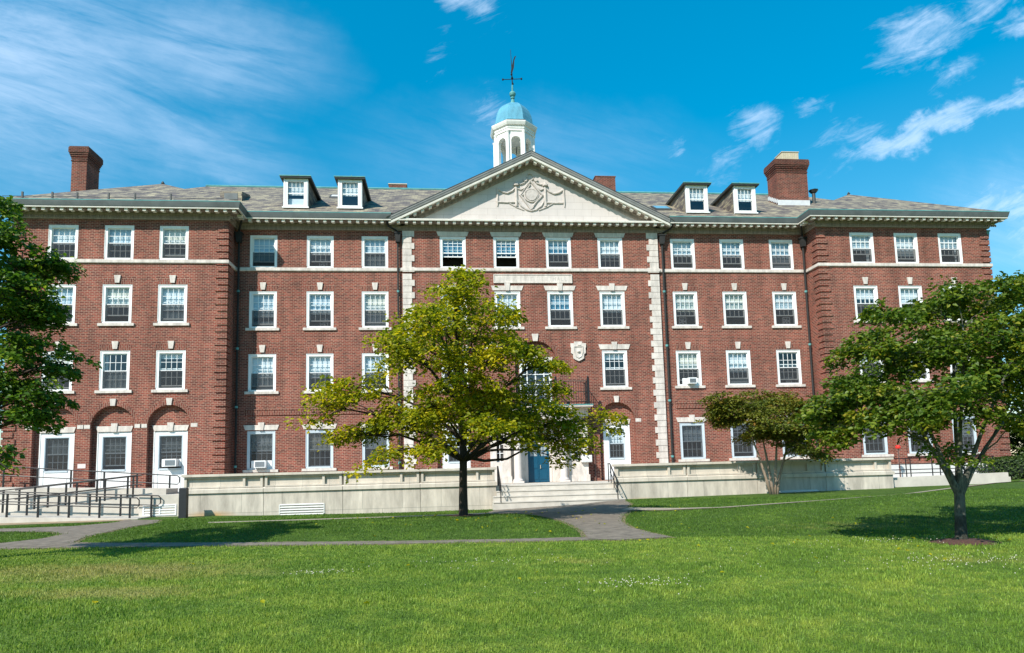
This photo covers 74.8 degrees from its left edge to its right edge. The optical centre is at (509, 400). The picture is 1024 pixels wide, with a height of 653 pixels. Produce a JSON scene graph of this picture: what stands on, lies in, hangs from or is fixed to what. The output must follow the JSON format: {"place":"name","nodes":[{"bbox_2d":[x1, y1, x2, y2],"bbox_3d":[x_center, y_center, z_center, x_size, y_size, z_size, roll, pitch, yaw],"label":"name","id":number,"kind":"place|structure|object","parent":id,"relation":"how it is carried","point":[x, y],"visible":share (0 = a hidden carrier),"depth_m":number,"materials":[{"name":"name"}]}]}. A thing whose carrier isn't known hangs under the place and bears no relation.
{"place":"outdoors","nodes":[
{"label":"outdoors","id":0,"kind":"place"},
{"bbox_2d":[0,519,128,524],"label":"dirt","id":1,"kind":"structure","parent":0,"point":[56,522],"depth_m":28.86,"materials":[{"name":"soil"}]},
{"bbox_2d":[0,520,161,545],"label":"path","id":2,"kind":"structure","parent":0,"point":[75,533],"depth_m":22.32,"materials":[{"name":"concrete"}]},
{"bbox_2d":[0,537,603,549],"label":"path","id":3,"kind":"structure","parent":0,"point":[80,544],"depth_m":16.42,"materials":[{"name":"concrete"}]},
{"bbox_2d":[208,512,493,522],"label":"walkway","id":4,"kind":"structure","parent":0,"point":[356,517],"depth_m":25.28,"materials":[{"name":"concrete"}]},
{"bbox_2d":[178,481,610,492],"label":"terrace","id":5,"kind":"structure","parent":0,"point":[550,482],"depth_m":36.76,"materials":[{"name":"concrete"}]},
{"bbox_2d":[0,479,1023,652],"bbox_3d":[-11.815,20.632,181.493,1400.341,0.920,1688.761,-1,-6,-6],"label":"lawn","id":6,"kind":"structure","parent":0,"point":[1012,484],"depth_m":9.66,"materials":[{"name":"green plant"}]},
{"bbox_2d":[0,195,101,476],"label":"leafy tree","id":7,"kind":"object","parent":6,"relation":"on","point":[37,309],"visible":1,"depth_m":14.04,"materials":[{"name":"green plant"}]},
{"bbox_2d":[0,487,178,522],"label":"access ramp","id":8,"kind":"structure","parent":6,"relation":"on","point":[168,506],"depth_m":31.37,"materials":[{"name":"concrete"}]},
{"bbox_2d":[0,475,136,512],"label":"ramp railing","id":9,"kind":"object","parent":8,"relation":"on","point":[35,496],"visible":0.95,"depth_m":31.37,"materials":[{"name":"metal"}]},
{"bbox_2d":[0,493,139,517],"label":"ramp railing","id":10,"kind":"object","parent":8,"relation":"on","point":[38,504],"visible":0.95,"depth_m":29.61,"materials":[{"name":"metal"}]},
{"bbox_2d":[15,475,141,510],"bbox_3d":[-20.897,4.502,32.541,5.805,1.628,0.060,-1,-6,-6],"label":"ramp railing","id":11,"kind":"object","parent":8,"relation":"on","point":[48,488],"visible":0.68,"depth_m":32.53,"materials":[{"name":"metal"}]},
{"bbox_2d":[0,491,160,516],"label":"ramp railing","id":12,"kind":"object","parent":8,"relation":"on","point":[89,503],"visible":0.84,"depth_m":30.89,"materials":[{"name":"metal"}]},
{"bbox_2d":[0,467,179,487],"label":"ramp railing","id":13,"kind":"object","parent":8,"relation":"on","point":[70,478],"visible":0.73,"depth_m":34.33,"materials":[{"name":"metal"}]},
{"bbox_2d":[178,488,188,517],"bbox_3d":[-14.576,4.682,29.997,0.360,1.540,0.320,-1,-6,-6],"label":"bollard","id":14,"kind":"object","parent":6,"relation":"on","point":[183,502],"visible":0.82,"depth_m":29.89,"materials":[{"name":"grey stone"}]},
{"bbox_2d":[181,467,496,516],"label":"terrace wall","id":15,"kind":"structure","parent":6,"relation":"on","point":[333,492],"depth_m":31.67,"materials":[{"name":"concrete"}]},
{"bbox_2d":[447,514,479,516],"bbox_3d":[-1.587,3.986,23.237,1.500,0.034,1.477,-1,-6,-6],"label":"mulch bed","id":16,"kind":"object","parent":6,"relation":"on","point":[457,515],"visible":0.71,"depth_m":22.97,"materials":[{"name":"brown soil"}]},
{"bbox_2d":[284,264,628,514],"bbox_3d":[-1.661,-0.109,23.441,9.401,8.656,9.198,-7,-8,40],"label":"maple tree","id":17,"kind":"object","parent":16,"relation":"on","point":[485,406],"visible":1,"depth_m":21.84,"materials":[{"name":"green plant"}]},
{"bbox_2d":[0,49,1010,491],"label":"brick building","id":18,"kind":"structure","parent":6,"relation":"on","point":[214,329],"depth_m":39.48,"materials":[{"name":"red brick"}]},
{"bbox_2d":[25,403,83,487],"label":"arched window","id":19,"kind":"structure","parent":18,"relation":"in","point":[55,452],"depth_m":35.29,"materials":[{"name":"white paint"}]},
{"bbox_2d":[42,342,75,393],"bbox_3d":[-23.919,-1.717,35.554,1.860,2.790,0.345,-1,-6,-6],"label":"window","id":20,"kind":"structure","parent":18,"relation":"in","point":[67,389],"depth_m":35.47,"materials":[{"name":"white paint"}]},
{"bbox_2d":[48,278,77,325],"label":"window","id":21,"kind":"structure","parent":18,"relation":"in","point":[69,292],"depth_m":35.99,"materials":[{"name":"white glass"}]},
{"bbox_2d":[48,225,78,258],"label":"window","id":22,"kind":"structure","parent":18,"relation":"in","point":[64,238],"depth_m":36.26,"materials":[{"name":"white paint"}]},
{"bbox_2d":[77,464,85,467],"bbox_3d":[-22.364,3.441,35.053,0.400,0.230,0.018,-1,-6,-6],"label":"wall plate","id":23,"kind":"object","parent":18,"relation":"attached to","point":[81,465],"depth_m":35.05,"materials":[{"name":"white plastic"}]},
{"bbox_2d":[84,399,139,487],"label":"arched window","id":24,"kind":"structure","parent":18,"relation":"in","point":[114,442],"depth_m":35.56,"materials":[{"name":"white paint"}]},
{"bbox_2d":[94,341,132,392],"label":"window","id":25,"kind":"structure","parent":18,"relation":"in","point":[114,358],"depth_m":35.80,"materials":[{"name":"white paint"}]},
{"bbox_2d":[97,275,134,325],"bbox_3d":[-21.145,-5.370,36.210,1.860,2.790,0.345,-1,-6,-6],"label":"window","id":26,"kind":"structure","parent":18,"relation":"in","point":[117,291],"depth_m":36.17,"materials":[{"name":"white paint"}]},
{"bbox_2d":[104,225,133,258],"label":"window","id":27,"kind":"structure","parent":18,"relation":"in","point":[119,239],"depth_m":36.53,"materials":[{"name":"white paint"}]},
{"bbox_2d":[140,398,197,491],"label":"arched window","id":28,"kind":"structure","parent":18,"relation":"in","point":[170,440],"depth_m":35.84,"materials":[{"name":"white paint"}]},
{"bbox_2d":[151,341,187,392],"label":"window","id":29,"kind":"structure","parent":18,"relation":"in","point":[170,357],"depth_m":36.08,"materials":[{"name":"white paint"}]},
{"bbox_2d":[153,275,189,325],"bbox_3d":[-18.298,-5.413,36.488,1.860,2.790,0.345,-1,-6,-6],"label":"window","id":30,"kind":"structure","parent":18,"relation":"in","point":[172,299],"depth_m":36.45,"materials":[{"name":"white glass"}]},
{"bbox_2d":[162,459,181,466],"bbox_3d":[-17.963,3.316,35.651,1.120,0.400,0.462,-1,-6,-6],"label":"air conditioner","id":31,"kind":"object","parent":18,"relation":"attached to","point":[171,462],"visible":1,"depth_m":35.46,"materials":[{"name":"white paint"}]},
{"bbox_2d":[159,226,188,259],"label":"window","id":32,"kind":"structure","parent":18,"relation":"in","point":[174,240],"depth_m":36.81,"materials":[{"name":"white paint"}]},
{"bbox_2d":[243,422,278,472],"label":"window","id":33,"kind":"structure","parent":18,"relation":"in","point":[260,444],"depth_m":37.40,"materials":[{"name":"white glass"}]},
{"bbox_2d":[251,460,271,467],"bbox_3d":[-13.775,3.537,37.156,1.120,0.400,0.462,-1,-6,-6],"label":"air conditioner","id":34,"kind":"object","parent":18,"relation":"attached to","point":[262,464],"visible":1,"depth_m":36.98,"materials":[{"name":"white paint"}]},
{"bbox_2d":[244,345,278,393],"bbox_3d":[-13.949,-1.726,37.901,1.860,2.790,0.345,-1,-6,-6],"label":"window","id":35,"kind":"structure","parent":18,"relation":"in","point":[261,360],"depth_m":37.86,"materials":[{"name":"white paint"}]},
{"bbox_2d":[245,282,278,330],"bbox_3d":[-14.040,-5.335,38.278,1.860,2.790,0.345,-1,-6,-6],"label":"window","id":36,"kind":"structure","parent":18,"relation":"in","point":[262,298],"depth_m":38.24,"materials":[{"name":"white paint"}]},
{"bbox_2d":[250,235,276,266],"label":"window","id":37,"kind":"structure","parent":18,"relation":"in","point":[263,248],"depth_m":38.60,"materials":[{"name":"white paint"}]},
{"bbox_2d":[303,345,334,393],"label":"window","id":38,"kind":"structure","parent":18,"relation":"in","point":[317,364],"depth_m":38.21,"materials":[{"name":"white paint"}]},
{"bbox_2d":[303,282,335,329],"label":"window","id":39,"kind":"structure","parent":18,"relation":"in","point":[320,298],"depth_m":38.55,"materials":[{"name":"white paint"}]},
{"bbox_2d":[302,421,336,470],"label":"window","id":40,"kind":"structure","parent":18,"relation":"in","point":[322,460],"depth_m":37.69,"materials":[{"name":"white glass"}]},
{"bbox_2d":[307,236,333,267],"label":"window","id":41,"kind":"structure","parent":18,"relation":"in","point":[320,249],"depth_m":38.90,"materials":[{"name":"white paint"}]},
{"bbox_2d":[362,236,387,267],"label":"window","id":42,"kind":"structure","parent":18,"relation":"in","point":[374,248],"depth_m":39.21,"materials":[{"name":"white glass"}]},
{"bbox_2d":[359,283,391,329],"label":"window","id":43,"kind":"structure","parent":18,"relation":"in","point":[374,297],"depth_m":38.86,"materials":[{"name":"white paint"}]},
{"bbox_2d":[360,344,391,392],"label":"window","id":44,"kind":"structure","parent":18,"relation":"in","point":[367,352],"depth_m":38.49,"materials":[{"name":"white paint"}]},
{"bbox_2d":[360,424,392,469],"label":"window","id":45,"kind":"structure","parent":18,"relation":"in","point":[366,450],"depth_m":37.97,"materials":[{"name":"white glass"}]},
{"bbox_2d":[436,231,467,267],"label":"window","id":46,"kind":"structure","parent":18,"relation":"in","point":[452,249],"depth_m":39.67,"materials":[{"name":"white paint"}]},
{"bbox_2d":[437,283,470,329],"bbox_3d":[-3.245,-5.474,39.248,1.920,2.762,0.345,-1,-6,-6],"label":"window","id":47,"kind":"structure","parent":18,"relation":"in","point":[455,283],"depth_m":39.16,"materials":[{"name":"white paint"}]},
{"bbox_2d":[440,345,467,389],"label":"window","id":48,"kind":"structure","parent":18,"relation":"in","point":[445,375],"depth_m":38.75,"materials":[{"name":"white paint"}]},
{"bbox_2d":[442,404,470,468],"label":"arched window","id":49,"kind":"structure","parent":18,"relation":"in","point":[451,463],"depth_m":38.53,"materials":[{"name":"white paint"}]},
{"bbox_2d":[490,232,521,267],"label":"window","id":50,"kind":"structure","parent":18,"relation":"in","point":[505,244],"depth_m":39.97,"materials":[{"name":"white paint"}]},
{"bbox_2d":[491,283,523,329],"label":"window","id":51,"kind":"structure","parent":18,"relation":"in","point":[508,295],"depth_m":39.58,"materials":[{"name":"white paint"}]},
{"bbox_2d":[511,334,559,404],"bbox_3d":[1.539,-1.592,39.543,2.920,4.580,0.850,-1,-6,-6],"label":"balcony window","id":52,"kind":"structure","parent":18,"relation":"in","point":[534,337],"depth_m":39.47,"materials":[{"name":"white paint"}]},
{"bbox_2d":[526,436,551,481],"bbox_3d":[1.688,3.308,38.778,1.496,2.826,0.200,-1,-6,-6],"label":"entrance door","id":53,"kind":"structure","parent":18,"relation":"in","point":[536,471],"depth_m":38.68,"materials":[{"name":"wood"}]},
{"bbox_2d":[542,232,572,267],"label":"window","id":54,"kind":"structure","parent":18,"relation":"in","point":[558,245],"depth_m":40.19,"materials":[{"name":"white paint"}]},
{"bbox_2d":[544,283,576,328],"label":"window","id":55,"kind":"structure","parent":18,"relation":"in","point":[559,297],"depth_m":39.82,"materials":[{"name":"white paint"}]},
{"bbox_2d":[581,451,591,461],"bbox_3d":[4.412,3.219,38.299,0.610,0.630,0.235,-1,-6,-6],"label":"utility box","id":56,"kind":"object","parent":18,"relation":"attached to","point":[584,458],"visible":0.73,"depth_m":38.17,"materials":[{"name":"metal"}]},
{"bbox_2d":[594,233,624,267],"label":"window","id":57,"kind":"structure","parent":18,"relation":"in","point":[610,254],"depth_m":40.49,"materials":[{"name":"white paint"}]},
{"bbox_2d":[596,283,628,328],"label":"window","id":58,"kind":"structure","parent":18,"relation":"in","point":[612,304],"depth_m":40.13,"materials":[{"name":"white paint"}]},
{"bbox_2d":[598,342,631,389],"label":"window","id":59,"kind":"structure","parent":18,"relation":"in","point":[614,362],"depth_m":39.75,"materials":[{"name":"white paint"}]},
{"bbox_2d":[596,396,640,479],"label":"arched window","id":60,"kind":"structure","parent":18,"relation":"in","point":[616,451],"depth_m":39.51,"materials":[{"name":"white paint"}]},
{"bbox_2d":[670,239,695,268],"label":"window","id":61,"kind":"structure","parent":18,"relation":"in","point":[682,250],"depth_m":41.01,"materials":[{"name":"white paint"}]},
{"bbox_2d":[671,283,701,328],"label":"window","id":62,"kind":"structure","parent":18,"relation":"in","point":[685,305],"depth_m":40.65,"materials":[{"name":"white paint"}]},
{"bbox_2d":[674,342,705,387],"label":"window","id":63,"kind":"structure","parent":18,"relation":"in","point":[688,363],"depth_m":40.30,"materials":[{"name":"white paint"}]},
{"bbox_2d":[682,377,698,383],"bbox_3d":[10.894,-1.166,40.027,1.000,0.360,0.462,-1,-6,-6],"label":"air conditioner","id":64,"kind":"object","parent":18,"relation":"attached to","point":[692,380],"visible":1,"depth_m":39.85,"materials":[{"name":"white paint"}]},
{"bbox_2d":[676,415,709,461],"bbox_3d":[10.884,2.248,39.832,1.940,2.772,0.285,-1,-6,-6],"label":"window","id":65,"kind":"structure","parent":18,"relation":"in","point":[692,435],"depth_m":39.81,"materials":[{"name":"white glass"}]},
{"bbox_2d":[719,239,744,268],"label":"window","id":66,"kind":"structure","parent":18,"relation":"in","point":[731,250],"depth_m":41.32,"materials":[{"name":"white glass"}]},
{"bbox_2d":[720,283,751,327],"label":"window","id":67,"kind":"structure","parent":18,"relation":"in","point":[734,296],"depth_m":40.96,"materials":[{"name":"white glass"}]},
{"bbox_2d":[724,342,755,387],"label":"window","id":68,"kind":"structure","parent":18,"relation":"in","point":[738,361],"depth_m":40.58,"materials":[{"name":"white paint"}]},
{"bbox_2d":[729,419,758,460],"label":"window","id":69,"kind":"structure","parent":18,"relation":"in","point":[749,453],"depth_m":40.06,"materials":[{"name":"white glass"}]},
{"bbox_2d":[769,240,793,269],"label":"window","id":70,"kind":"structure","parent":18,"relation":"in","point":[781,251],"depth_m":41.63,"materials":[{"name":"white glass"}]},
{"bbox_2d":[770,283,801,327],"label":"window","id":71,"kind":"structure","parent":18,"relation":"in","point":[784,297],"depth_m":41.27,"materials":[{"name":"white paint"}]},
{"bbox_2d":[774,341,805,386],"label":"window","id":72,"kind":"structure","parent":18,"relation":"in","point":[787,354],"depth_m":40.90,"materials":[{"name":"white paint"}]},
{"bbox_2d":[780,416,809,458],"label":"window","id":73,"kind":"structure","parent":18,"relation":"in","point":[784,448],"depth_m":40.23,"materials":[{"name":"white glass"}]},
{"bbox_2d":[849,232,874,262],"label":"window","id":74,"kind":"structure","parent":18,"relation":"in","point":[861,244],"depth_m":40.70,"materials":[{"name":"white paint"}]},
{"bbox_2d":[851,277,882,322],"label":"window","id":75,"kind":"structure","parent":18,"relation":"in","point":[865,290],"depth_m":40.40,"materials":[{"name":"white glass"}]},
{"bbox_2d":[860,343,885,382],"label":"window","id":76,"kind":"structure","parent":18,"relation":"in","point":[861,370],"depth_m":39.89,"materials":[{"name":"white paint"}]},
{"bbox_2d":[862,422,893,456],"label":"window","id":77,"kind":"structure","parent":18,"relation":"in","point":[878,447],"depth_m":39.69,"materials":[{"name":"white glass"}]},
{"bbox_2d":[893,233,918,262],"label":"window","id":78,"kind":"structure","parent":18,"relation":"in","point":[906,245],"depth_m":40.97,"materials":[{"name":"white paint"}]},
{"bbox_2d":[896,277,922,322],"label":"window","id":79,"kind":"structure","parent":18,"relation":"in","point":[909,289],"depth_m":40.70,"materials":[{"name":"white glass"}]},
{"bbox_2d":[904,339,932,381],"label":"window","id":80,"kind":"structure","parent":18,"relation":"in","point":[927,376],"depth_m":40.17,"materials":[{"name":"white paint"}]},
{"bbox_2d":[907,428,932,455],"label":"window","id":81,"kind":"structure","parent":18,"relation":"in","point":[912,448],"depth_m":39.92,"materials":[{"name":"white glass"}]},
{"bbox_2d":[937,233,962,262],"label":"window","id":82,"kind":"structure","parent":18,"relation":"in","point":[950,248],"depth_m":41.25,"materials":[{"name":"white paint"}]},
{"bbox_2d":[940,277,966,322],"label":"window","id":83,"kind":"structure","parent":18,"relation":"in","point":[962,281],"depth_m":40.91,"materials":[{"name":"white paint"}]},
{"bbox_2d":[950,360,967,381],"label":"window","id":84,"kind":"structure","parent":18,"relation":"in","point":[951,368],"depth_m":40.39,"materials":[{"name":"white paint"}]},
{"bbox_2d":[952,408,979,454],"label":"window","id":85,"kind":"structure","parent":18,"relation":"in","point":[966,437],"depth_m":40.33,"materials":[{"name":"white glass"}]},
{"bbox_2d":[92,506,1015,603],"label":"fallen leaves","id":86,"kind":"object","parent":6,"relation":"on","point":[263,601],"visible":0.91,"depth_m":14.62,"materials":[{"name":"brown plant"}]},
{"bbox_2d":[492,482,624,509],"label":"stone steps","id":87,"kind":"structure","parent":6,"relation":"on","point":[517,496],"depth_m":32.29,"materials":[{"name":"grey stone"}]},
{"bbox_2d":[497,466,501,502],"bbox_3d":[-0.476,4.011,32.243,0.054,1.727,1.977,-1,-6,-6],"label":"stair handrail","id":88,"kind":"object","parent":87,"relation":"on","point":[498,480],"visible":0.97,"depth_m":32.12,"materials":[{"name":"metal"}]},
{"bbox_2d":[607,463,618,498],"bbox_3d":[5.097,3.926,32.787,0.054,1.727,1.977,-1,-6,-6],"label":"stair handrail","id":89,"kind":"object","parent":87,"relation":"on","point":[611,476],"visible":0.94,"depth_m":32.68,"materials":[{"name":"metal"}]},
{"bbox_2d":[283,535,1019,593],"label":"clover flowers","id":90,"kind":"object","parent":6,"relation":"on","point":[720,566],"visible":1,"depth_m":10.63,"materials":[{"name":"white plant"}]},
{"bbox_2d":[612,457,894,498],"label":"terrace wall","id":91,"kind":"structure","parent":6,"relation":"on","point":[659,480],"depth_m":33.64,"materials":[{"name":"concrete"}]},
{"bbox_2d":[693,389,842,494],"bbox_3d":[12.777,2.006,32.454,5.603,5.324,6.129,-7,-8,44],"label":"maple","id":92,"kind":"object","parent":6,"relation":"on","point":[766,426],"visible":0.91,"depth_m":31.86,"materials":[{"name":"green plant"}]},
{"bbox_2d":[793,270,1023,538],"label":"shade tree","id":93,"kind":"object","parent":6,"relation":"on","point":[925,411],"visible":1,"depth_m":13.08,"materials":[{"name":"green plant"}]},
{"bbox_2d":[891,463,1010,486],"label":"wall","id":94,"kind":"structure","parent":6,"relation":"on","point":[923,479],"depth_m":35.73,"materials":[{"name":"concrete"}]},
{"bbox_2d":[895,445,900,476],"bbox_3d":[21.184,3.354,36.402,0.280,1.860,0.266,-1,-6,-6],"label":"standpipe","id":95,"kind":"object","parent":94,"relation":"on","point":[897,447],"visible":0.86,"depth_m":36.39,"materials":[{"name":"red metal"}]},
{"bbox_2d":[891,456,995,476],"bbox_3d":[23.053,3.641,36.147,6.800,1.143,0.053,-1,-6,-6],"label":"pipe railing","id":96,"kind":"object","parent":94,"relation":"on","point":[932,472],"visible":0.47,"depth_m":36.06,"materials":[{"name":"metal"}]},
{"bbox_2d":[929,538,1001,544],"bbox_3d":[9.001,2.776,13.280,1.283,0.066,1.076,-1,-6,-6],"label":"mulch bed","id":97,"kind":"object","parent":6,"relation":"on","point":[953,541],"visible":0.85,"depth_m":13.05,"materials":[{"name":"brown soil"}]},
{"bbox_2d":[1005,388,1023,455],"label":"background tree","id":98,"kind":"object","parent":6,"relation":"on","point":[1016,443],"visible":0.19,"depth_m":44.48,"materials":[{"name":"green plant"}]},
{"bbox_2d":[0,0,1023,474],"label":"sky","id":99,"kind":"structure","parent":0,"point":[922,101],"materials":[{"name":"blue"}]},
{"bbox_2d":[486,500,675,540],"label":"path","id":100,"kind":"structure","parent":0,"point":[607,513],"depth_m":22.52,"materials":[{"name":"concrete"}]},
{"bbox_2d":[623,480,1023,510],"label":"walkway","id":101,"kind":"structure","parent":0,"point":[634,508],"depth_m":24.80,"materials":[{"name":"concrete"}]},
{"bbox_2d":[965,455,1023,479],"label":"hedge","id":102,"kind":"object","parent":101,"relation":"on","point":[1013,466],"visible":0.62,"depth_m":37.54,"materials":[{"name":"green plant"}]}
]}

